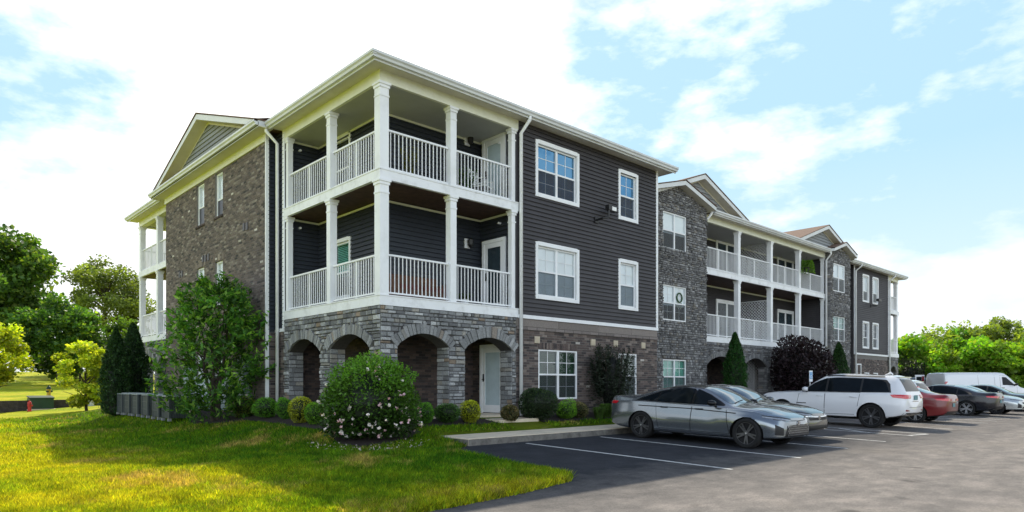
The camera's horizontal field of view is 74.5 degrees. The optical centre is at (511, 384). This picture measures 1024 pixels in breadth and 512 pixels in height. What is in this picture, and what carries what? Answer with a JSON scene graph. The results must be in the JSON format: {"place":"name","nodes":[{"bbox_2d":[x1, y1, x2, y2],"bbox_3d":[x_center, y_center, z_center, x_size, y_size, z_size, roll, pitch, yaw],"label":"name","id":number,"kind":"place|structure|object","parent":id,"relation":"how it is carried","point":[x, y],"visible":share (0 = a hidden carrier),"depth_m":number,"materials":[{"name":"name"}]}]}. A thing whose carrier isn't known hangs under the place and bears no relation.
{"place":"outdoors","nodes":[
{"label":"outdoors","id":0,"kind":"place"},
{"bbox_2d":[0,372,614,511],"bbox_3d":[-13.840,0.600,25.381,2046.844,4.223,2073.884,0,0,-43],"label":"lawn","id":1,"kind":"structure","parent":0,"point":[22,386],"depth_m":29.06,"materials":[{"name":"green plant"}]},
{"bbox_2d":[0,322,38,386],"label":"tree","id":2,"kind":"object","parent":1,"relation":"on","point":[13,350],"visible":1,"depth_m":36.00,"materials":[{"name":"green plant"}]},
{"bbox_2d":[27,400,32,411],"bbox_3d":[-25.472,1.140,35.592,0.262,0.592,0.287,0,0,-43],"label":"fire hydrant","id":3,"kind":"object","parent":1,"relation":"on","point":[29,403],"visible":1,"depth_m":35.52,"materials":[{"name":"red metal"}]},
{"bbox_2d":[0,224,68,347],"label":"tree","id":4,"kind":"object","parent":1,"relation":"on","point":[29,267],"visible":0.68,"depth_m":54.93,"materials":[{"name":"green plant"}]},
{"bbox_2d":[26,395,54,410],"bbox_3d":[-26.060,1.055,37.229,1.300,0.860,1.100,0,0,-44],"label":"transformer box","id":5,"kind":"object","parent":1,"relation":"on","point":[42,402],"visible":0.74,"depth_m":36.92,"materials":[{"name":"green metal"}]},
{"bbox_2d":[46,385,52,394],"bbox_3d":[-27.144,0.439,39.507,0.343,0.774,0.375,0,0,-43],"label":"fire hydrant","id":6,"kind":"object","parent":1,"relation":"on","point":[49,390],"visible":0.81,"depth_m":39.43,"materials":[{"name":"yellow metal"}]},
{"bbox_2d":[0,400,100,412],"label":"retaining wall","id":7,"kind":"structure","parent":1,"relation":"on","point":[11,406],"depth_m":36.22,"materials":[{"name":"grey stone"}]},
{"bbox_2d":[5,292,107,384],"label":"tree","id":8,"kind":"object","parent":1,"relation":"on","point":[57,316],"visible":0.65,"depth_m":50.82,"materials":[{"name":"green plant"}]},
{"bbox_2d":[50,339,105,410],"bbox_3d":[-21.627,-0.374,34.013,2.860,3.731,3.109,0,0,-43],"label":"tree","id":9,"kind":"object","parent":1,"relation":"on","point":[90,356],"visible":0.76,"depth_m":33.41,"materials":[{"name":"green plant"}]},
{"bbox_2d":[34,329,124,379],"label":"tree","id":10,"kind":"object","parent":1,"relation":"on","point":[102,334],"visible":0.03,"depth_m":61.84,"materials":[{"name":"green plant"}]},
{"bbox_2d":[60,254,155,329],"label":"tree","id":11,"kind":"object","parent":1,"relation":"on","point":[109,293],"visible":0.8,"depth_m":73.85,"materials":[{"name":"green plant"}]},
{"bbox_2d":[94,327,133,415],"bbox_3d":[-15.527,-0.449,26.407,1.341,3.583,1.400,0,0,-15],"label":"arborvitae","id":12,"kind":"object","parent":1,"relation":"on","point":[115,368],"visible":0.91,"depth_m":26.11,"materials":[{"name":"green plant"}]},
{"bbox_2d":[116,393,125,414],"bbox_3d":[-14.713,0.734,25.934,0.750,0.830,0.750,0,0,-43],"label":"air conditioner","id":13,"kind":"object","parent":1,"relation":"on","point":[120,403],"visible":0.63,"depth_m":25.64,"materials":[{"name":"grey metal"}]},
{"bbox_2d":[103,315,155,371],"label":"tree","id":14,"kind":"object","parent":1,"relation":"on","point":[122,326],"visible":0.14,"depth_m":65.51,"materials":[{"name":"green plant"}]},
{"bbox_2d":[123,393,135,415],"bbox_3d":[-14.030,0.729,25.204,0.750,0.830,0.750,0,0,-43],"label":"air conditioner","id":15,"kind":"object","parent":1,"relation":"on","point":[128,403],"visible":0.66,"depth_m":24.91,"materials":[{"name":"grey metal"}]},
{"bbox_2d":[123,322,153,392],"bbox_3d":[-15.482,-0.696,27.528,1.617,3.712,1.583,0,0,-43],"label":"arborvitae","id":16,"kind":"object","parent":1,"relation":"on","point":[136,354],"visible":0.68,"depth_m":27.33,"materials":[{"name":"green plant"}]},
{"bbox_2d":[131,393,150,416],"bbox_3d":[-13.278,0.729,24.401,0.750,0.830,0.750,0,0,-43],"label":"air conditioner","id":17,"kind":"object","parent":1,"relation":"on","point":[136,403],"visible":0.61,"depth_m":24.03,"materials":[{"name":"grey metal"}]},
{"bbox_2d":[141,393,163,417],"bbox_3d":[-12.424,0.736,23.488,0.750,0.830,0.750,0,0,-43],"label":"air conditioner","id":18,"kind":"object","parent":1,"relation":"on","point":[146,405],"visible":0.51,"depth_m":23.21,"materials":[{"name":"grey metal"}]},
{"bbox_2d":[151,394,175,419],"bbox_3d":[-11.570,0.746,22.575,0.750,0.830,0.750,0,0,-43],"label":"air conditioner","id":19,"kind":"object","parent":1,"relation":"on","point":[156,412],"visible":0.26,"depth_m":22.28,"materials":[{"name":"grey metal"}]},
{"bbox_2d":[161,395,191,420],"bbox_3d":[-10.819,0.751,21.771,0.750,0.830,0.750,0,0,-43],"label":"air conditioner","id":20,"kind":"object","parent":1,"relation":"on","point":[166,414],"visible":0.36,"depth_m":21.43,"materials":[{"name":"grey metal"}]},
{"bbox_2d":[190,409,419,446],"bbox_3d":[-9.215,1.086,21.492,2.200,0.407,20.100,0,0,-43],"label":"mulch bed","id":21,"kind":"object","parent":1,"relation":"on","point":[350,441],"visible":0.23,"depth_m":16.69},
{"bbox_2d":[144,269,279,424],"bbox_3d":[-8.823,-1.082,20.237,3.913,4.670,3.825,0,0,-43],"label":"magnolia bush","id":22,"kind":"object","parent":21,"relation":"on","point":[206,291],"visible":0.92,"depth_m":19.62,"materials":[{"name":"green plant"}]},
{"bbox_2d":[228,395,254,416],"bbox_3d":[-7.959,0.663,19.943,0.807,0.684,0.873,0,0,-43],"label":"round shrub","id":23,"kind":"object","parent":21,"relation":"on","point":[239,410],"visible":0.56,"depth_m":19.74,"materials":[{"name":"green plant"}]},
{"bbox_2d":[251,396,276,417],"bbox_3d":[-6.931,0.662,18.946,0.757,0.646,0.754,0,0,-43],"label":"round shrub","id":24,"kind":"object","parent":21,"relation":"on","point":[265,407],"visible":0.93,"depth_m":18.76,"materials":[{"name":"green plant"}]},
{"bbox_2d":[275,397,292,418],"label":"round shrub","id":25,"kind":"object","parent":21,"relation":"on","point":[281,406],"visible":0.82,"depth_m":18.11,"materials":[{"name":"green plant"}]},
{"bbox_2d":[287,396,311,422],"bbox_3d":[-5.356,0.649,17.157,0.679,0.718,0.724,0,0,-43],"label":"round shrub","id":26,"kind":"object","parent":21,"relation":"on","point":[297,406],"visible":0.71,"depth_m":16.98,"materials":[{"name":"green plant"}]},
{"bbox_2d":[303,402,323,424],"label":"round shrub","id":27,"kind":"object","parent":21,"relation":"on","point":[311,412],"visible":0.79,"depth_m":16.50,"materials":[{"name":"green plant"}]},
{"bbox_2d":[315,349,422,438],"bbox_3d":[-3.046,0.269,14.428,2.110,2.074,2.072,0,0,-43],"label":"flowering bush","id":28,"kind":"object","parent":21,"relation":"on","point":[370,403],"visible":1,"depth_m":13.93,"materials":[{"name":"green plant"}]},
{"bbox_2d":[311,439,424,450],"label":"fallen petals","id":29,"kind":"object","parent":1,"relation":"on","point":[373,447],"visible":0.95,"depth_m":13.62,"materials":[{"name":"plant"}]},
{"bbox_2d":[403,417,493,425],"bbox_3d":[-1.710,0.935,16.763,2.900,0.137,1.200,0,0,-43],"label":"mulch bed","id":30,"kind":"object","parent":1,"relation":"on","point":[438,422],"visible":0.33,"depth_m":16.73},
{"bbox_2d":[415,402,433,423],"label":"round shrub","id":31,"kind":"object","parent":30,"relation":"on","point":[427,412],"visible":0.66,"depth_m":16.02,"materials":[{"name":"green plant"}]},
{"bbox_2d":[433,403,460,422],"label":"round shrub","id":32,"kind":"object","parent":30,"relation":"on","point":[447,412],"visible":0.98,"depth_m":16.40,"materials":[{"name":"green plant"}]},
{"bbox_2d":[459,400,480,422],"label":"round shrub","id":33,"kind":"object","parent":30,"relation":"on","point":[470,411],"visible":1,"depth_m":16.74,"materials":[{"name":"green plant"}]},
{"bbox_2d":[500,404,519,421],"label":"round shrub","id":34,"kind":"object","parent":1,"relation":"on","point":[510,412],"visible":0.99,"depth_m":17.56,"materials":[{"name":"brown plant"}]},
{"bbox_2d":[124,48,908,418],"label":"apartment building","id":35,"kind":"structure","parent":1,"relation":"on","point":[314,218],"depth_m":20.44,"materials":[{"name":"grey"}]},
{"bbox_2d":[198,184,203,225],"bbox_3d":[-11.233,-6.520,24.520,0.080,1.500,0.780,0,0,-43],"label":"window","id":36,"kind":"structure","parent":35,"relation":"in","point":[201,188],"depth_m":24.70,"materials":[{"name":"clear glass"}]},
{"bbox_2d":[198,267,203,280],"bbox_3d":[-11.233,-3.480,24.520,0.080,1.500,0.780,0,0,-43],"label":"window","id":37,"kind":"structure","parent":35,"relation":"in","point":[201,270],"depth_m":24.74,"materials":[{"name":"clear glass"}]},
{"bbox_2d":[217,172,222,215],"bbox_3d":[-9.983,-6.520,23.183,0.080,1.500,0.720,0,0,-43],"label":"window","id":38,"kind":"structure","parent":35,"relation":"in","point":[220,176],"depth_m":23.37,"materials":[{"name":"clear glass"}]},
{"bbox_2d":[217,261,222,304],"bbox_3d":[-9.983,-3.480,23.183,0.080,1.500,0.720,0,0,-43],"label":"window","id":39,"kind":"structure","parent":35,"relation":"in","point":[219,264],"depth_m":23.38,"materials":[{"name":"clear glass"}]},
{"bbox_2d":[337,236,350,298],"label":"door","id":40,"kind":"structure","parent":35,"relation":"in","point":[343,249],"depth_m":19.95,"materials":[{"name":"clear glass"}]},
{"bbox_2d":[337,130,350,184],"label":"door","id":41,"kind":"structure","parent":35,"relation":"in","point":[346,140],"depth_m":19.93,"materials":[{"name":"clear glass"}]},
{"bbox_2d":[400,146,420,172],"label":"potted plant","id":42,"kind":"object","parent":35,"relation":"on","point":[408,160],"visible":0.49,"depth_m":17.59,"materials":[{"name":"green plant"}]},
{"bbox_2d":[389,273,445,300],"bbox_3d":[-2.588,-2.570,18.140,1.700,0.740,0.750,0,0,-43],"label":"balcony sofa","id":43,"kind":"object","parent":35,"relation":"on","point":[412,285],"visible":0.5,"depth_m":18.01,"materials":[{"name":"brown wicker"}]},
{"bbox_2d":[458,167,477,187],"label":"potted plant","id":44,"kind":"object","parent":35,"relation":"on","point":[466,185],"visible":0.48,"depth_m":18.80,"materials":[{"name":"green plant"}]},
{"bbox_2d":[469,169,492,193],"bbox_3d":[-0.887,-5.655,19.227,0.547,0.953,0.515,0,0,24],"label":"balcony chair","id":45,"kind":"object","parent":35,"relation":"on","point":[477,186],"visible":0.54,"depth_m":19.20,"materials":[{"name":"metal"}]},
{"bbox_2d":[480,344,499,412],"bbox_3d":[-0.598,-0.165,19.872,0.111,2.030,1.100,0,0,-43],"label":"door","id":46,"kind":"structure","parent":35,"relation":"in","point":[489,354],"depth_m":19.96,"materials":[{"name":"white glass"}]},
{"bbox_2d":[482,236,505,306],"bbox_3d":[-0.550,-3.210,19.821,0.111,2.120,1.020,0,0,-43],"label":"door","id":47,"kind":"structure","parent":35,"relation":"in","point":[494,250],"depth_m":19.83,"materials":[{"name":"white glass"}]},
{"bbox_2d":[482,132,505,196],"bbox_3d":[-0.550,-6.250,19.821,0.111,2.120,1.020,0,0,-43],"label":"door","id":48,"kind":"structure","parent":35,"relation":"in","point":[491,150],"depth_m":19.80,"materials":[{"name":"white glass"}]},
{"bbox_2d":[535,139,578,207],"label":"window","id":49,"kind":"structure","parent":35,"relation":"in","point":[557,173],"depth_m":20.56,"materials":[{"name":"clear glass"}]},
{"bbox_2d":[535,241,578,303],"bbox_3d":[1.357,-3.368,20.459,1.930,1.695,0.162,0,0,-43],"label":"window","id":50,"kind":"structure","parent":35,"relation":"in","point":[557,266],"depth_m":20.47,"materials":[{"name":"white glass"}]},
{"bbox_2d":[538,349,576,398],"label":"window","id":51,"kind":"structure","parent":35,"relation":"in","point":[557,369],"depth_m":20.68,"materials":[{"name":"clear glass"}]},
{"bbox_2d":[618,353,635,393],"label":"window","id":52,"kind":"structure","parent":35,"relation":"in","point":[634,355],"depth_m":23.15,"materials":[{"name":"clear glass"}]},
{"bbox_2d":[618,169,637,223],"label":"window","id":53,"kind":"structure","parent":35,"relation":"in","point":[628,186],"depth_m":23.08,"materials":[{"name":"clear glass"}]},
{"bbox_2d":[618,258,637,310],"bbox_3d":[3.902,-3.357,22.840,1.080,1.695,0.162,0,0,-43],"label":"window","id":54,"kind":"structure","parent":35,"relation":"in","point":[628,273],"depth_m":22.95,"materials":[{"name":"clear glass"}]},
{"bbox_2d":[663,211,685,251],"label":"window","id":55,"kind":"structure","parent":35,"relation":"in","point":[674,226],"depth_m":28.34,"materials":[{"name":"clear glass"}]},
{"bbox_2d":[663,284,685,321],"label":"window","id":56,"kind":"structure","parent":35,"relation":"in","point":[671,312],"depth_m":28.24,"materials":[{"name":"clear glass"}]},
{"bbox_2d":[663,359,685,387],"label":"window","id":57,"kind":"structure","parent":35,"relation":"in","point":[674,371],"depth_m":28.02,"materials":[{"name":"clear glass"}]},
{"bbox_2d":[676,293,682,308],"bbox_3d":[7.024,-3.505,28.255,0.440,0.690,0.058,0,0,-43],"label":"wreath","id":58,"kind":"object","parent":35,"relation":"attached to","point":[679,306],"visible":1,"depth_m":28.25,"materials":[{"name":"green plant"}]},
{"bbox_2d":[716,299,733,337],"bbox_3d":[11.099,-3.235,34.798,2.130,2.190,0.065,0,0,-43],"label":"sliding door","id":59,"kind":"structure","parent":35,"relation":"in","point":[723,307],"depth_m":34.65,"materials":[{"name":"clear glass"}]},
{"bbox_2d":[716,240,733,271],"bbox_3d":[11.099,-6.275,34.798,2.130,2.190,0.065,0,0,-43],"label":"sliding door","id":60,"kind":"structure","parent":35,"relation":"in","point":[720,245],"depth_m":34.65,"materials":[{"name":"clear glass"}]},
{"bbox_2d":[777,309,793,342],"bbox_3d":[15.973,-3.235,39.358,2.080,2.190,0.065,0,0,-43],"label":"sliding door","id":61,"kind":"structure","parent":35,"relation":"in","point":[783,316],"depth_m":39.34,"materials":[{"name":"clear glass"}]},
{"bbox_2d":[777,257,793,268],"bbox_3d":[15.973,-6.275,39.358,2.080,2.190,0.065,0,0,-43],"label":"sliding door","id":62,"kind":"structure","parent":35,"relation":"in","point":[780,261],"depth_m":39.34,"materials":[{"name":"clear glass"}]},
{"bbox_2d":[801,256,815,274],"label":"hanging fern","id":63,"kind":"object","parent":35,"relation":"hanging from","point":[805,264],"visible":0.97,"depth_m":36.71,"materials":[{"name":"green plant"}]},
{"bbox_2d":[833,263,844,292],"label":"window","id":64,"kind":"structure","parent":35,"relation":"in","point":[839,270],"depth_m":40.10,"materials":[{"name":"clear glass"}]},
{"bbox_2d":[833,316,844,340],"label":"window","id":65,"kind":"structure","parent":35,"relation":"in","point":[839,322],"depth_m":40.14,"materials":[{"name":"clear glass"}]},
{"bbox_2d":[862,274,868,302],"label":"window","id":66,"kind":"structure","parent":35,"relation":"in","point":[865,288],"depth_m":44.36,"materials":[{"name":"clear glass"}]},
{"bbox_2d":[862,321,868,348],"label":"window","id":67,"kind":"structure","parent":35,"relation":"in","point":[865,325],"depth_m":44.39,"materials":[{"name":"clear glass"}]},
{"bbox_2d":[872,277,878,304],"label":"window","id":68,"kind":"structure","parent":35,"relation":"in","point":[875,286],"depth_m":45.56,"materials":[{"name":"clear glass"}]},
{"bbox_2d":[872,323,878,349],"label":"window","id":69,"kind":"structure","parent":35,"relation":"in","point":[875,326],"depth_m":45.56,"materials":[{"name":"clear glass"}]},
{"bbox_2d":[520,411,610,421],"bbox_3d":[11.388,0.945,30.222,31.700,0.176,3.100,0,0,-43],"label":"mulch bed","id":70,"kind":"object","parent":1,"relation":"on","point":[554,417],"visible":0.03,"depth_m":19.32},
{"bbox_2d":[518,387,558,419],"bbox_3d":[0.724,0.541,18.563,1.155,0.932,1.112,0,0,-11],"label":"round shrub","id":71,"kind":"object","parent":70,"relation":"on","point":[538,403],"visible":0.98,"depth_m":18.24,"materials":[{"name":"green plant"}]},
{"bbox_2d":[554,397,576,418],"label":"round shrub","id":72,"kind":"object","parent":70,"relation":"on","point":[565,410],"visible":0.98,"depth_m":19.14,"materials":[{"name":"green plant"}]},
{"bbox_2d":[572,401,588,417],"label":"round shrub","id":73,"kind":"object","parent":70,"relation":"on","point":[582,409],"visible":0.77,"depth_m":19.56,"materials":[{"name":"green plant"}]},
{"bbox_2d":[590,407,606,418],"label":"daylily","id":74,"kind":"object","parent":70,"relation":"on","point":[599,412],"visible":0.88,"depth_m":19.82,"materials":[{"name":"green plant"}]},
{"bbox_2d":[597,403,611,416],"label":"daylily","id":75,"kind":"object","parent":70,"relation":"on","point":[607,406],"visible":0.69,"depth_m":20.25,"materials":[{"name":"green plant"}]},
{"bbox_2d":[586,343,635,405],"bbox_3d":[3.112,-0.122,21.238,1.635,2.425,1.673,0,0,-43],"label":"dark bush","id":76,"kind":"object","parent":70,"relation":"on","point":[611,385],"visible":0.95,"depth_m":20.99,"materials":[{"name":"green plant"}]},
{"bbox_2d":[720,332,749,386],"bbox_3d":[9.658,-0.638,29.114,1.260,3.310,1.278,0,0,-43],"label":"arborvitae","id":77,"kind":"object","parent":70,"relation":"on","point":[734,367],"visible":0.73,"depth_m":28.90,"materials":[{"name":"green plant"}]},
{"bbox_2d":[769,333,838,391],"bbox_3d":[14.232,-0.737,32.879,2.983,3.594,3.219,0,0,7],"label":"purple bush","id":78,"kind":"object","parent":70,"relation":"on","point":[794,367],"visible":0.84,"depth_m":32.14,"materials":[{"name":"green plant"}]},
{"bbox_2d":[831,342,850,373],"bbox_3d":[17.987,-0.678,37.086,1.329,3.356,1.314,0,0,-43],"label":"arborvitae","id":79,"kind":"object","parent":70,"relation":"on","point":[839,355],"visible":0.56,"depth_m":36.84,"materials":[{"name":"green plant"}]},
{"bbox_2d":[809,371,812,385],"bbox_3d":[12.916,0.344,29.160,0.320,1.880,0.088,0,0,-43],"label":"parking sign","id":80,"kind":"object","parent":1,"relation":"on","point":[810,376],"visible":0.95,"depth_m":29.15,"materials":[{"name":"metal"}]},
{"bbox_2d":[898,358,927,376],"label":"dark bush","id":81,"kind":"object","parent":1,"relation":"on","point":[909,371],"visible":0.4,"depth_m":55.37,"materials":[{"name":"green plant"}]},
{"bbox_2d":[891,333,947,375],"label":"tree","id":82,"kind":"object","parent":1,"relation":"on","point":[911,344],"visible":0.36,"depth_m":57.26,"materials":[{"name":"green plant"}]},
{"bbox_2d":[898,324,945,343],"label":"tree","id":83,"kind":"object","parent":1,"relation":"on","point":[930,335],"visible":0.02,"depth_m":63.62,"materials":[{"name":"green plant"}]},
{"bbox_2d":[900,339,983,375],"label":"tree","id":84,"kind":"object","parent":1,"relation":"on","point":[954,359],"visible":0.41,"depth_m":56.07,"materials":[{"name":"green plant"}]},
{"bbox_2d":[927,326,968,343],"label":"tree","id":85,"kind":"object","parent":1,"relation":"on","point":[955,330],"visible":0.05,"depth_m":64.00,"materials":[{"name":"green plant"}]},
{"bbox_2d":[939,320,1002,343],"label":"tree","id":86,"kind":"object","parent":1,"relation":"on","point":[984,330],"visible":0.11,"depth_m":63.29,"materials":[{"name":"green plant"}]},
{"bbox_2d":[937,335,1010,377],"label":"tree","id":87,"kind":"object","parent":1,"relation":"on","point":[967,349],"visible":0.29,"depth_m":55.84,"materials":[{"name":"green plant"}]},
{"bbox_2d":[966,339,1023,387],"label":"tree","id":88,"kind":"object","parent":1,"relation":"on","point":[1012,364],"visible":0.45,"depth_m":54.73,"materials":[{"name":"green plant"}]},
{"bbox_2d":[987,316,1023,344],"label":"tree","id":89,"kind":"object","parent":1,"relation":"on","point":[1007,326],"visible":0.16,"depth_m":64.93,"materials":[{"name":"green plant"}]},
{"bbox_2d":[993,341,1023,383],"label":"tree","id":90,"kind":"object","parent":1,"relation":"on","point":[1022,346],"visible":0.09,"depth_m":55.28,"materials":[{"name":"green plant"}]},
{"bbox_2d":[458,169,466,185],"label":"potted plant","id":91,"kind":"object","parent":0,"point":[459,183],"visible":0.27,"depth_m":18.37,"materials":[{"name":"green plant"}]},
{"bbox_2d":[458,293,472,302],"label":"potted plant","id":92,"kind":"object","parent":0,"point":[466,296],"visible":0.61,"depth_m":18.57,"materials":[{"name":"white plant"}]},
{"bbox_2d":[0,0,1023,373],"label":"sky","id":93,"kind":"structure","parent":0,"point":[896,126],"materials":[{"name":"blue"}]},
{"bbox_2d":[487,417,538,422],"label":"walkway","id":94,"kind":"structure","parent":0,"point":[519,419],"depth_m":17.98,"materials":[{"name":"concrete"}]},
{"bbox_2d":[444,416,830,445],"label":"sidewalk","id":95,"kind":"structure","parent":0,"point":[475,439],"depth_m":16.21,"materials":[{"name":"concrete"}]},
{"bbox_2d":[424,410,1023,511],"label":"parking lot","id":96,"kind":"structure","parent":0,"point":[964,465],"depth_m":11.46,"materials":[{"name":"grey asphalt"}]},
{"bbox_2d":[526,443,730,469],"bbox_3d":[2.043,1.390,13.359,0.100,0.122,5.060,0,0,-43],"label":"road marking","id":97,"kind":"object","parent":96,"relation":"on","point":[632,456],"visible":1,"depth_m":13.00,"materials":[{"name":"paint"}]},
{"bbox_2d":[605,437,800,457],"bbox_3d":[3.971,1.390,15.191,0.100,0.123,5.120,0,0,-43],"label":"road marking","id":98,"kind":"object","parent":96,"relation":"on","point":[709,448],"visible":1,"depth_m":14.75,"materials":[{"name":"paint"}]},
{"bbox_2d":[611,384,808,447],"bbox_3d":[4.746,0.694,16.669,2.190,1.376,4.746,0,1,-43],"label":"grey sedan","id":99,"kind":"object","parent":96,"relation":"on","point":[718,411],"visible":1,"depth_m":15.85,"materials":[{"name":"paint"}]},
{"bbox_2d":[668,432,839,447],"bbox_3d":[5.867,1.388,17.080,0.100,0.121,5.050,0,0,-43],"label":"road marking","id":100,"kind":"object","parent":96,"relation":"on","point":[768,441],"visible":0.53,"depth_m":16.16,"materials":[{"name":"paint"}]},
{"bbox_2d":[711,384,827,430],"bbox_3d":[6.091,0.683,18.817,2.190,1.366,4.926,0,1,-43],"label":"graphite sedan","id":101,"kind":"object","parent":96,"relation":"on","point":[817,419],"visible":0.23,"depth_m":17.32,"materials":[{"name":"paint"}]},
{"bbox_2d":[764,372,922,427],"bbox_3d":[11.280,0.459,23.326,2.310,1.825,4.851,0,1,-43],"label":"white suv","id":102,"kind":"object","parent":96,"relation":"on","point":[872,401],"visible":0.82,"depth_m":22.00,"materials":[{"name":"paint"}]},
{"bbox_2d":[831,387,957,422],"bbox_3d":[14.516,0.670,26.351,2.190,1.403,4.786,0,1,-43],"label":"red sedan","id":103,"kind":"object","parent":96,"relation":"on","point":[936,405],"visible":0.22,"depth_m":24.45,"materials":[{"name":"paint"}]},
{"bbox_2d":[912,380,929,390],"bbox_3d":[15.333,0.511,29.285,2.310,1.645,4.851,0,1,-43],"label":"white crossover","id":104,"kind":"object","parent":96,"relation":"on","point":[920,384],"depth_m":27.62,"materials":[{"name":"paint"}]},
{"bbox_2d":[916,383,928,390],"bbox_3d":[16.857,0.115,27.655,1.321,0.320,0.215,0,1,-43],"label":"rear window","id":105,"kind":"structure","parent":104,"relation":"in","point":[921,385],"depth_m":27.64,"materials":[{"name":"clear glass"}]},
{"bbox_2d":[927,384,1003,415],"bbox_3d":[19.895,0.682,31.507,2.190,1.375,4.926,0,1,-43],"label":"black sedan","id":106,"kind":"object","parent":96,"relation":"on","point":[971,401],"visible":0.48,"depth_m":29.89,"materials":[{"name":"paint"}]},
{"bbox_2d":[915,372,1023,393],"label":"white van","id":107,"kind":"object","parent":96,"relation":"on","point":[1004,381],"visible":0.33,"depth_m":43.19,"materials":[{"name":"paint"}]},
{"bbox_2d":[958,385,1023,413],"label":"silver sedan","id":108,"kind":"object","parent":96,"relation":"on","point":[1013,403],"visible":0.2,"depth_m":31.48,"materials":[{"name":"paint"}]},
{"bbox_2d":[968,384,1023,411],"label":"dark sedan","id":109,"kind":"object","parent":96,"relation":"on","point":[990,388],"visible":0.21,"depth_m":35.90,"materials":[{"name":"paint"}]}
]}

